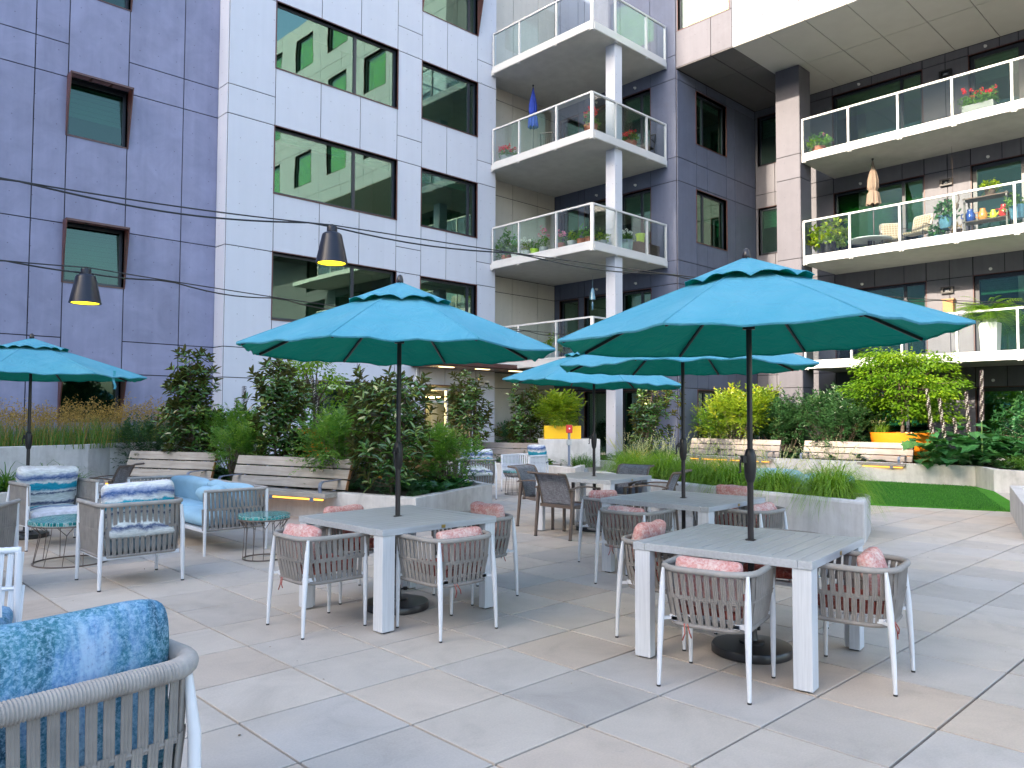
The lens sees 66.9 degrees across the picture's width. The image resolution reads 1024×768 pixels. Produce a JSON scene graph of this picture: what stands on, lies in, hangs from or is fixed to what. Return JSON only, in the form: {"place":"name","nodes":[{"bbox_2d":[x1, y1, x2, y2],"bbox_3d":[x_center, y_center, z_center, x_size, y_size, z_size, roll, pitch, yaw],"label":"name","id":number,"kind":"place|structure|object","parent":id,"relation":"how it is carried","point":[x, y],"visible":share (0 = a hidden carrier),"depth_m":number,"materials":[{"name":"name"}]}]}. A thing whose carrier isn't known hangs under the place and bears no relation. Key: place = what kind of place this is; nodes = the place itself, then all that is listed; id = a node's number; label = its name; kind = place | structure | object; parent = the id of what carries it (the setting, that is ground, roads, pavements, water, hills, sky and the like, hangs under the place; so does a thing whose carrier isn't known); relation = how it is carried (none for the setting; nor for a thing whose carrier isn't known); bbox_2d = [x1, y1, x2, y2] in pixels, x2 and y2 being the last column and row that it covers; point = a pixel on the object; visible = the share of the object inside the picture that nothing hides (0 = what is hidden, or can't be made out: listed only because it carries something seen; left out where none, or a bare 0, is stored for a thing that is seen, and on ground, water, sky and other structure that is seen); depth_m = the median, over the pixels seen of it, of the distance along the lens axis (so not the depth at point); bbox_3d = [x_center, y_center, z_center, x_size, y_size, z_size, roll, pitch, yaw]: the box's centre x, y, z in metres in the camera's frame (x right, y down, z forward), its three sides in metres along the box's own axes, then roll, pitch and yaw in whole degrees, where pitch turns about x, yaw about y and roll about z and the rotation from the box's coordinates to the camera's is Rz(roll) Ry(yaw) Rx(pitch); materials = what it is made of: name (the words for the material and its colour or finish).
{"place":"outdoors","nodes":[
{"label":"outdoors","id":0,"kind":"place"},
{"bbox_2d":[212,0,527,468],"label":"apartment building","id":1,"kind":"structure","parent":0,"point":[376,115],"depth_m":21.57,"materials":[{"name":"white"}]},
{"bbox_2d":[271,250,396,321],"bbox_3d":[-4.786,-2.449,21.118,3.850,1.780,0.175,3,-3,-44],"label":"wide window","id":2,"kind":"structure","parent":1,"relation":"in","point":[299,278],"depth_m":20.70,"materials":[{"name":"green glass"}]},
{"bbox_2d":[273,125,397,219],"bbox_3d":[-4.774,-5.700,21.260,3.850,1.790,0.175,3,-3,-44],"label":"wide window","id":3,"kind":"structure","parent":1,"relation":"in","point":[305,168],"depth_m":21.21,"materials":[{"name":"green"}]},
{"bbox_2d":[275,0,398,109],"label":"wide window","id":4,"kind":"structure","parent":1,"relation":"in","point":[306,47],"depth_m":21.36,"materials":[{"name":"green"}]},
{"bbox_2d":[420,276,476,315],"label":"window","id":5,"kind":"structure","parent":1,"relation":"in","point":[461,296],"depth_m":24.08,"materials":[{"name":"green glass"}]},
{"bbox_2d":[420,167,477,238],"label":"window","id":6,"kind":"structure","parent":1,"relation":"in","point":[447,203],"depth_m":24.03,"materials":[{"name":"green glass"}]},
{"bbox_2d":[421,60,477,136],"bbox_3d":[-1.953,-8.810,24.102,2.250,1.790,0.175,3,-3,-44],"label":"window","id":7,"kind":"structure","parent":1,"relation":"in","point":[448,100],"depth_m":24.16,"materials":[{"name":"green"}]},
{"bbox_2d":[422,0,483,36],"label":"window","id":8,"kind":"structure","parent":1,"relation":"in","point":[461,14],"depth_m":24.54,"materials":[{"name":"green"}]},
{"bbox_2d":[2,480,1023,767],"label":"pavement","id":9,"kind":"structure","parent":0,"point":[552,670],"depth_m":4.97,"materials":[{"name":"stone"}]},
{"bbox_2d":[0,499,20,568],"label":"rope lounge chair","id":10,"kind":"object","parent":9,"relation":"on","point":[9,523],"visible":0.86,"depth_m":7.36,"materials":[{"name":"grey metal"}]},
{"bbox_2d":[0,546,24,624],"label":"rope lounge chair","id":11,"kind":"object","parent":9,"relation":"on","point":[11,611],"visible":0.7,"depth_m":4.73,"materials":[{"name":"grey metal"}]},
{"bbox_2d":[6,465,100,551],"bbox_3d":[-5.749,1.512,9.706,0.769,0.981,0.844,-2,-3,40],"label":"rope lounge chair","id":12,"kind":"object","parent":9,"relation":"on","point":[42,491],"visible":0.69,"depth_m":9.71,"materials":[{"name":"fabric"}]},
{"bbox_2d":[27,514,108,568],"bbox_3d":[-4.834,1.713,8.513,0.841,0.479,0.841,3,-3,-44],"label":"side table","id":13,"kind":"object","parent":9,"relation":"on","point":[60,522],"visible":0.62,"depth_m":8.24,"materials":[{"name":"teal tile"}]},
{"bbox_2d":[0,333,146,539],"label":"parasol","id":14,"kind":"object","parent":9,"relation":"on","point":[31,359],"visible":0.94,"depth_m":10.08,"materials":[{"name":"teal fabric"}]},
{"bbox_2d":[0,599,200,767],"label":"rope lounge chair","id":15,"kind":"object","parent":9,"relation":"on","point":[87,688],"visible":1,"depth_m":2.40,"materials":[{"name":"fabric"}]},
{"bbox_2d":[0,441,214,484],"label":"concrete planter","id":16,"kind":"object","parent":9,"relation":"on","point":[87,459],"visible":0.22,"depth_m":14.56,"materials":[{"name":"concrete"}]},
{"bbox_2d":[0,391,216,448],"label":"ornamental grasses","id":17,"kind":"object","parent":16,"relation":"in","point":[51,436],"visible":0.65,"depth_m":15.20,"materials":[{"name":"green plant"}]},
{"bbox_2d":[75,479,184,591],"bbox_3d":[-3.735,1.428,7.600,0.804,0.981,0.769,3,-3,-44],"label":"rope lounge chair","id":18,"kind":"object","parent":9,"relation":"on","point":[136,519],"visible":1,"depth_m":7.36,"materials":[{"name":"grey fabric"}]},
{"bbox_2d":[126,474,268,556],"bbox_3d":[-4.163,1.635,10.093,0.830,0.779,2.662,3,-3,-44],"label":"rope sofa","id":19,"kind":"object","parent":9,"relation":"on","point":[203,517],"visible":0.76,"depth_m":9.30,"materials":[{"name":"blue fabric"}]},
{"bbox_2d":[237,511,290,561],"bbox_3d":[-2.813,1.722,8.792,0.575,0.499,0.575,3,-3,-44],"label":"side table","id":20,"kind":"object","parent":9,"relation":"on","point":[262,516],"visible":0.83,"depth_m":8.65,"materials":[{"name":"teal tile"}]},
{"bbox_2d":[132,475,491,516],"bbox_3d":[-3.650,2.041,14.800,7.716,0.480,3.795,-1,-3,34],"label":"concrete planter","id":21,"kind":"object","parent":9,"relation":"on","point":[461,498],"visible":0.3,"depth_m":12.31,"materials":[{"name":"concrete"}]},
{"bbox_2d":[106,412,206,469],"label":"feathery shrub","id":22,"kind":"object","parent":21,"relation":"on","point":[148,426],"visible":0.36,"depth_m":15.57,"materials":[{"name":"green plant"}]},
{"bbox_2d":[104,451,217,483],"bbox_3d":[-6.563,1.592,14.505,2.108,0.629,0.664,-1,-3,21],"label":"timber bench","id":23,"kind":"object","parent":21,"relation":"on","point":[197,464],"visible":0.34,"depth_m":14.67,"materials":[{"name":"brown wood"}]},
{"bbox_2d":[149,344,226,461],"bbox_3d":[-6.165,0.544,15.187,1.357,2.670,1.539,0,-2,4],"label":"magnolia shrub","id":24,"kind":"object","parent":21,"relation":"on","point":[183,385],"visible":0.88,"depth_m":14.93,"materials":[{"name":"green plant"}]},
{"bbox_2d":[202,416,278,480],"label":"feathery shrub","id":25,"kind":"object","parent":21,"relation":"on","point":[241,438],"visible":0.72,"depth_m":13.91,"materials":[{"name":"green plant"}]},
{"bbox_2d":[237,357,312,476],"bbox_3d":[-4.122,0.609,13.976,1.275,2.451,1.376,-1,-3,18],"label":"magnolia shrub","id":26,"kind":"object","parent":21,"relation":"on","point":[280,415],"visible":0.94,"depth_m":13.81,"materials":[{"name":"green plant"}]},
{"bbox_2d":[218,455,352,501],"bbox_3d":[-3.795,1.524,12.701,2.568,0.629,0.664,-1,-3,29],"label":"timber bench","id":27,"kind":"object","parent":21,"relation":"on","point":[339,476],"visible":0.68,"depth_m":12.72,"materials":[{"name":"brown wood"}]},
{"bbox_2d":[143,466,477,496],"bbox_3d":[-3.618,1.694,14.751,7.362,0.381,3.371,-1,-3,33],"label":"ground cover","id":28,"kind":"object","parent":21,"relation":"on","point":[425,485],"visible":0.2,"depth_m":12.92,"materials":[{"name":"green plant"}]},
{"bbox_2d":[292,428,329,467],"bbox_3d":[-4.149,1.427,16.157,0.880,1.000,0.880,3,-3,-44],"label":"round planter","id":29,"kind":"object","parent":21,"relation":"on","point":[312,444],"visible":0.09,"depth_m":15.79,"materials":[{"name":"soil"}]},
{"bbox_2d":[265,361,358,428],"bbox_3d":[-4.195,0.209,16.183,2.039,1.610,2.178,1,-3,-20],"label":"maple tree","id":30,"kind":"object","parent":29,"relation":"in","point":[322,388],"visible":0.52,"depth_m":16.00,"materials":[{"name":"green plant"}]},
{"bbox_2d":[286,402,394,491],"bbox_3d":[-2.880,1.024,12.959,1.718,1.549,2.234,-1,-3,29],"label":"feathery shrub","id":31,"kind":"object","parent":21,"relation":"on","point":[333,431],"visible":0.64,"depth_m":12.48,"materials":[{"name":"green plant"}]},
{"bbox_2d":[342,365,444,494],"bbox_3d":[-1.706,0.713,11.903,1.613,2.082,1.562,3,-3,-44],"label":"magnolia shrub","id":32,"kind":"object","parent":21,"relation":"on","point":[412,430],"visible":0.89,"depth_m":11.79,"materials":[{"name":"green plant"}]},
{"bbox_2d":[410,422,492,483],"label":"feathery shrub","id":33,"kind":"object","parent":21,"relation":"on","point":[442,448],"visible":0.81,"depth_m":13.32,"materials":[{"name":"green plant"}]},
{"bbox_2d":[266,525,369,639],"bbox_3d":[-1.500,1.493,5.976,0.586,0.726,0.605,3,-3,-44],"label":"rope chair","id":34,"kind":"object","parent":9,"relation":"on","point":[327,561],"visible":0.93,"depth_m":5.81,"materials":[{"name":"grey fabric"}]},
{"bbox_2d":[236,275,555,615],"bbox_3d":[-0.964,0.472,6.581,2.493,2.820,2.493,-2,-3,35],"label":"parasol","id":35,"kind":"object","parent":9,"relation":"on","point":[399,323],"visible":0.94,"depth_m":6.34,"materials":[{"name":"teal fabric"}]},
{"bbox_2d":[299,505,495,633],"bbox_3d":[-0.967,1.496,6.536,1.182,0.770,1.180,-2,-3,44],"label":"dining table","id":36,"kind":"object","parent":9,"relation":"on","point":[384,526],"visible":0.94,"depth_m":6.22,"materials":[{"name":"grey metal"}]},
{"bbox_2d":[395,526,497,642],"bbox_3d":[-0.498,1.494,5.910,0.605,0.726,0.586,3,-3,-44],"label":"rope chair","id":37,"kind":"object","parent":9,"relation":"on","point":[435,572],"visible":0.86,"depth_m":5.74,"materials":[{"name":"grey fabric"}]},
{"bbox_2d":[431,510,518,605],"bbox_3d":[-0.332,1.542,6.995,0.586,0.726,0.605,3,-3,-44],"label":"rope chair","id":38,"kind":"object","parent":9,"relation":"on","point":[501,545],"visible":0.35,"depth_m":6.94,"materials":[{"name":"grey fabric"}]},
{"bbox_2d":[446,462,592,485],"bbox_3d":[0.376,2.307,20.590,4.809,0.480,2.477,-2,-3,39],"label":"concrete planter","id":39,"kind":"object","parent":9,"relation":"on","point":[563,469],"visible":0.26,"depth_m":18.95,"materials":[{"name":"concrete"}]},
{"bbox_2d":[433,369,503,451],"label":"magnolia shrub","id":40,"kind":"object","parent":39,"relation":"on","point":[471,395],"visible":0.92,"depth_m":20.74,"materials":[{"name":"green plant"}]},
{"bbox_2d":[505,383,548,445],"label":"magnolia shrub","id":41,"kind":"object","parent":39,"relation":"on","point":[522,428],"visible":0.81,"depth_m":21.06,"materials":[{"name":"green plant"}]},
{"bbox_2d":[538,438,599,466],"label":"concrete plinth","id":42,"kind":"structure","parent":39,"relation":"on","point":[557,450],"depth_m":19.73,"materials":[{"name":"grey concrete"}]},
{"bbox_2d":[544,425,580,438],"bbox_3d":[1.307,1.255,20.308,0.940,0.345,0.940,0,-2,1],"label":"square planter","id":43,"kind":"object","parent":42,"relation":"on","point":[552,432],"visible":0.94,"depth_m":19.84,"materials":[{"name":"metal"}]},
{"bbox_2d":[531,388,586,434],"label":"leafy shrub","id":44,"kind":"object","parent":43,"relation":"in","point":[555,406],"visible":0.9,"depth_m":20.14,"materials":[{"name":"green plant"}]},
{"bbox_2d":[527,471,600,540],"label":"sling chair","id":45,"kind":"object","parent":9,"relation":"on","point":[554,490],"visible":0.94,"depth_m":10.34,"materials":[{"name":"grey fabric"}]},
{"bbox_2d":[502,352,680,531],"bbox_3d":[1.182,0.731,11.180,2.482,2.720,2.484,0,-3,12],"label":"parasol","id":46,"kind":"object","parent":9,"relation":"on","point":[553,373],"visible":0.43,"depth_m":10.83,"materials":[{"name":"teal fabric"}]},
{"bbox_2d":[535,472,651,530],"bbox_3d":[1.179,1.704,11.137,1.222,0.770,1.220,-2,-3,36],"label":"dining table","id":47,"kind":"object","parent":9,"relation":"on","point":[608,481],"visible":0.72,"depth_m":11.01,"materials":[{"name":"grey metal"}]},
{"bbox_2d":[594,504,675,583],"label":"rope chair","id":48,"kind":"object","parent":9,"relation":"on","point":[612,540],"visible":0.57,"depth_m":7.41,"materials":[{"name":"grey fabric"}]},
{"bbox_2d":[595,452,688,471],"bbox_3d":[2.741,2.421,23.344,3.949,0.510,5.246,3,-3,-44],"label":"concrete planter","id":49,"kind":"object","parent":9,"relation":"on","point":[599,468],"visible":0.01,"depth_m":20.90,"materials":[{"name":"concrete"}]},
{"bbox_2d":[627,382,685,457],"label":"magnolia shrub","id":50,"kind":"object","parent":49,"relation":"on","point":[652,414],"visible":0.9,"depth_m":21.39,"materials":[{"name":"green plant"}]},
{"bbox_2d":[615,531,718,650],"bbox_3d":[1.144,1.492,5.727,0.586,0.726,0.605,-2,-3,38],"label":"rope chair","id":51,"kind":"object","parent":9,"relation":"on","point":[627,541],"visible":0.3,"depth_m":5.66,"materials":[{"name":"grey fabric"}]},
{"bbox_2d":[601,490,764,572],"bbox_3d":[1.801,1.576,8.129,1.242,0.770,1.240,-2,-3,42],"label":"dining table","id":52,"kind":"object","parent":9,"relation":"on","point":[705,506],"visible":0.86,"depth_m":7.98,"materials":[{"name":"grey metal"}]},
{"bbox_2d":[560,353,818,528],"bbox_3d":[1.804,0.582,8.173,2.520,2.760,2.520,0,-3,8],"label":"parasol","id":53,"kind":"object","parent":9,"relation":"on","point":[650,366],"visible":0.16,"depth_m":8.63,"materials":[{"name":"teal fabric"}]},
{"bbox_2d":[657,554,775,704],"bbox_3d":[1.251,1.449,4.729,0.605,0.726,0.586,-1,-3,33],"label":"rope chair","id":54,"kind":"object","parent":9,"relation":"on","point":[757,601],"visible":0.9,"depth_m":4.54,"materials":[{"name":"grey fabric"}]},
{"bbox_2d":[674,556,742,611],"bbox_3d":[1.162,1.185,4.604,0.412,0.296,0.151,-1,-9,33],"label":"scatter cushion","id":55,"kind":"object","parent":54,"relation":"on","point":[705,563],"visible":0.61,"depth_m":4.56,"materials":[{"name":"pink fabric"}]},
{"bbox_2d":[595,471,870,542],"bbox_3d":[3.417,1.940,13.038,1.399,0.580,6.410,1,-3,-25],"label":"concrete planter","id":56,"kind":"object","parent":9,"relation":"on","point":[842,519],"visible":0.41,"depth_m":10.63,"materials":[{"name":"concrete"}]},
{"bbox_2d":[679,429,775,492],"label":"grass clump","id":57,"kind":"object","parent":56,"relation":"in","point":[729,475],"visible":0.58,"depth_m":12.48,"materials":[{"name":"green plant"}]},
{"bbox_2d":[733,444,811,505],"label":"grass clump","id":58,"kind":"object","parent":56,"relation":"in","point":[769,481],"visible":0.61,"depth_m":11.62,"materials":[{"name":"green plant"}]},
{"bbox_2d":[772,433,900,522],"bbox_3d":[4.536,1.378,11.077,1.940,1.370,2.060,3,-3,-44],"label":"grass clump","id":59,"kind":"object","parent":56,"relation":"in","point":[826,483],"visible":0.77,"depth_m":10.84,"materials":[{"name":"green plant"}]},
{"bbox_2d":[633,523,863,692],"bbox_3d":[1.644,1.454,5.324,1.182,0.770,1.180,-2,-3,38],"label":"dining table","id":60,"kind":"object","parent":9,"relation":"on","point":[804,556],"visible":0.93,"depth_m":5.11,"materials":[{"name":"grey wood"}]},
{"bbox_2d":[714,504,790,580],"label":"rope chair","id":61,"kind":"object","parent":9,"relation":"on","point":[779,513],"visible":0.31,"depth_m":7.51,"materials":[{"name":"grey fabric"}]},
{"bbox_2d":[557,248,975,664],"bbox_3d":[1.647,0.445,5.368,2.520,2.790,2.520,0,-3,14],"label":"parasol","id":62,"kind":"object","parent":9,"relation":"on","point":[747,306],"visible":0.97,"depth_m":5.19,"materials":[{"name":"teal fabric"}]},
{"bbox_2d":[688,454,1023,492],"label":"concrete planter","id":63,"kind":"object","parent":9,"relation":"on","point":[994,478],"visible":0.49,"depth_m":18.94,"materials":[{"name":"concrete"}]},
{"bbox_2d":[687,438,781,462],"bbox_3d":[6.413,1.942,22.842,0.664,0.629,2.906,3,-4,-45],"label":"timber bench","id":64,"kind":"object","parent":63,"relation":"on","point":[775,446],"visible":0.67,"depth_m":22.87,"materials":[{"name":"beige wood"}]},
{"bbox_2d":[689,381,784,450],"bbox_3d":[6.857,1.066,23.723,2.914,2.331,2.896,3,-3,-44],"label":"leafy shrub","id":65,"kind":"object","parent":63,"relation":"in","point":[733,402],"visible":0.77,"depth_m":23.20,"materials":[{"name":"green plant"}]},
{"bbox_2d":[743,388,817,457],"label":"feathery shrub","id":66,"kind":"object","parent":63,"relation":"on","point":[780,423],"visible":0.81,"depth_m":22.70,"materials":[{"name":"green plant"}]},
{"bbox_2d":[787,382,896,459],"bbox_3d":[9.383,1.079,22.140,3.113,2.288,2.858,3,-3,-44],"label":"feathery shrub","id":67,"kind":"object","parent":63,"relation":"on","point":[836,414],"visible":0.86,"depth_m":21.50,"materials":[{"name":"green plant"}]},
{"bbox_2d":[800,441,914,468],"bbox_3d":[9.007,1.852,20.531,0.664,0.629,2.907,2,-3,-42],"label":"timber bench","id":68,"kind":"object","parent":63,"relation":"on","point":[885,449],"visible":0.66,"depth_m":20.39,"materials":[{"name":"beige wood"}]},
{"bbox_2d":[870,432,935,463],"bbox_3d":[10.473,1.707,20.786,1.600,0.810,1.600,3,-3,-44],"label":"round planter","id":69,"kind":"object","parent":63,"relation":"on","point":[892,437],"visible":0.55,"depth_m":20.19,"materials":[{"name":"metal"}]},
{"bbox_2d":[835,347,975,432],"bbox_3d":[10.534,0.175,20.827,3.372,2.403,3.328,3,-3,-44],"label":"maple tree","id":70,"kind":"object","parent":69,"relation":"in","point":[901,397],"visible":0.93,"depth_m":20.38,"materials":[{"name":"green plant"}]},
{"bbox_2d":[901,370,1023,468],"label":"acanthus plant","id":71,"kind":"object","parent":63,"relation":"on","point":[982,444],"visible":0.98,"depth_m":18.74,"materials":[{"name":"green plant"}]},
{"bbox_2d":[817,550,915,696],"bbox_3d":[2.167,1.459,4.873,0.586,0.726,0.605,-2,-3,37],"label":"rope chair","id":72,"kind":"object","parent":9,"relation":"on","point":[851,598],"visible":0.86,"depth_m":4.67,"materials":[{"name":"grey fabric"}]},
{"bbox_2d":[854,480,1009,511],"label":"lawn","id":73,"kind":"structure","parent":0,"point":[941,496],"depth_m":15.74,"materials":[{"name":"green plant"}]},
{"label":"ground","id":74,"kind":"structure","parent":0,"visible":0},
{"bbox_2d":[0,0,220,440],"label":"apartment building","id":75,"kind":"structure","parent":74,"relation":"on","point":[117,98],"depth_m":17.70,"materials":[{"name":"purple"}]},
{"bbox_2d":[57,381,125,421],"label":"window","id":76,"kind":"structure","parent":75,"relation":"in","point":[104,392],"depth_m":17.39,"materials":[{"name":"grey"}]},
{"bbox_2d":[61,217,129,288],"bbox_3d":[-9.371,-2.887,17.398,1.300,1.380,0.582,3,-3,-44],"label":"window","id":77,"kind":"structure","parent":75,"relation":"in","point":[86,246],"depth_m":17.54,"materials":[{"name":"teal glass"}]},
{"bbox_2d":[65,70,133,148],"bbox_3d":[-9.307,-6.131,17.484,1.300,1.350,0.510,3,-3,-44],"label":"window","id":78,"kind":"structure","parent":75,"relation":"in","point":[93,113],"depth_m":17.63,"materials":[{"name":"teal"}]},
{"bbox_2d":[491,0,757,459],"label":"apartment building","id":79,"kind":"structure","parent":74,"relation":"on","point":[683,196],"depth_m":25.49,"materials":[{"name":"grey"}]},
{"bbox_2d":[0,260,568,335],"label":"lamp cable","id":80,"kind":"object","parent":79,"relation":"attached to","point":[151,279],"visible":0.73,"depth_m":10.29,"materials":[{"name":"black plastic"}]},
{"bbox_2d":[68,267,101,304],"bbox_3d":[-5.115,-1.186,9.303,0.356,0.440,0.356,3,-3,-44],"label":"pendant lamp","id":81,"kind":"object","parent":80,"relation":"hanging from","point":[85,290],"visible":1,"depth_m":9.20,"materials":[{"name":"black metal"}]},
{"bbox_2d":[584,391,605,451],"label":"window","id":82,"kind":"structure","parent":79,"relation":"in","point":[600,397],"depth_m":26.52,"materials":[{"name":"grey"}]},
{"bbox_2d":[622,187,650,243],"bbox_3d":[4.104,-5.088,25.505,0.165,2.500,1.270,3,-3,-44],"label":"balcony door","id":83,"kind":"structure","parent":79,"relation":"in","point":[639,204],"depth_m":25.57,"materials":[{"name":"green glass"}]},
{"bbox_2d":[622,88,650,151],"bbox_3d":[4.116,-8.330,25.646,0.165,2.550,1.270,3,-3,-44],"label":"balcony door","id":84,"kind":"structure","parent":79,"relation":"in","point":[631,120],"depth_m":25.67,"materials":[{"name":"green"}]},
{"bbox_2d":[695,90,726,157],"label":"window","id":85,"kind":"structure","parent":79,"relation":"in","point":[709,116],"depth_m":26.02,"materials":[{"name":"green"}]},
{"bbox_2d":[696,189,727,251],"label":"window","id":86,"kind":"structure","parent":79,"relation":"in","point":[710,229],"depth_m":25.89,"materials":[{"name":"green glass"}]},
{"bbox_2d":[676,0,1023,458],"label":"apartment building","id":87,"kind":"structure","parent":74,"relation":"on","point":[863,83],"depth_m":23.29,"materials":[{"name":"stone"}]},
{"bbox_2d":[0,177,1023,304],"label":"lamp cable","id":88,"kind":"object","parent":87,"relation":"attached to","point":[66,192],"visible":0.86,"depth_m":8.78,"materials":[{"name":"black plastic"}]},
{"bbox_2d":[315,224,347,266],"bbox_3d":[-2.021,-1.571,8.701,0.356,0.440,0.356,3,-3,-44],"label":"pendant lamp","id":89,"kind":"object","parent":88,"relation":"hanging from","point":[331,251],"visible":1,"depth_m":8.59,"materials":[{"name":"black metal"}]},
{"bbox_2d":[677,0,729,30],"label":"window","id":90,"kind":"structure","parent":87,"relation":"in","point":[694,4],"depth_m":24.20,"materials":[{"name":"grey"}]},
{"bbox_2d":[757,112,775,166],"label":"window","id":91,"kind":"structure","parent":87,"relation":"in","point":[767,125],"depth_m":27.62,"materials":[{"name":"grey"}]},
{"bbox_2d":[758,205,776,255],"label":"window","id":92,"kind":"structure","parent":87,"relation":"in","point":[768,216],"depth_m":27.49,"materials":[{"name":"green"}]},
{"bbox_2d":[806,217,851,252],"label":"potted plant","id":93,"kind":"object","parent":87,"relation":"on","point":[832,241],"visible":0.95,"depth_m":23.75,"materials":[{"name":"green plant"}]},
{"bbox_2d":[832,69,923,145],"bbox_3d":[11.687,-8.402,24.844,0.150,2.480,2.810,3,-3,-44],"label":"window","id":94,"kind":"structure","parent":87,"relation":"in","point":[877,117],"depth_m":24.86,"materials":[{"name":"grey"}]},
{"bbox_2d":[833,175,925,250],"bbox_3d":[11.675,-5.160,24.704,0.150,2.390,2.810,3,-3,-44],"label":"window","id":95,"kind":"structure","parent":87,"relation":"in","point":[901,191],"depth_m":24.64,"materials":[{"name":"green glass"}]},
{"bbox_2d":[835,281,927,360],"bbox_3d":[11.663,-1.913,24.563,0.150,2.370,2.810,3,-3,-44],"label":"window","id":96,"kind":"structure","parent":87,"relation":"in","point":[916,290],"depth_m":24.13,"materials":[{"name":"green glass"}]},
{"bbox_2d":[978,322,1001,353],"bbox_3d":[12.742,-1.198,20.656,0.439,0.860,0.439,3,-3,-44],"label":"plant pedestal","id":97,"kind":"object","parent":87,"relation":"on","point":[990,336],"visible":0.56,"depth_m":20.51,"materials":[{"name":"white"}]},
{"bbox_2d":[952,295,1023,334],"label":"fern","id":98,"kind":"object","parent":97,"relation":"on","point":[993,316],"visible":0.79,"depth_m":20.48,"materials":[{"name":"green plant"}]},
{"bbox_2d":[968,39,1023,104],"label":"balcony door","id":99,"kind":"structure","parent":87,"relation":"in","point":[998,75],"depth_m":22.41,"materials":[{"name":"grey"}]},
{"bbox_2d":[970,154,1023,229],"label":"balcony door","id":100,"kind":"structure","parent":87,"relation":"in","point":[1009,170],"depth_m":22.37,"materials":[{"name":"green"}]},
{"bbox_2d":[973,270,1023,353],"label":"balcony door","id":101,"kind":"structure","parent":87,"relation":"in","point":[1007,285],"depth_m":22.15,"materials":[{"name":"green"}]},
{"bbox_2d":[975,386,1023,458],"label":"balcony door","id":102,"kind":"structure","parent":87,"relation":"in","point":[993,397],"depth_m":22.18,"materials":[{"name":"grey"}]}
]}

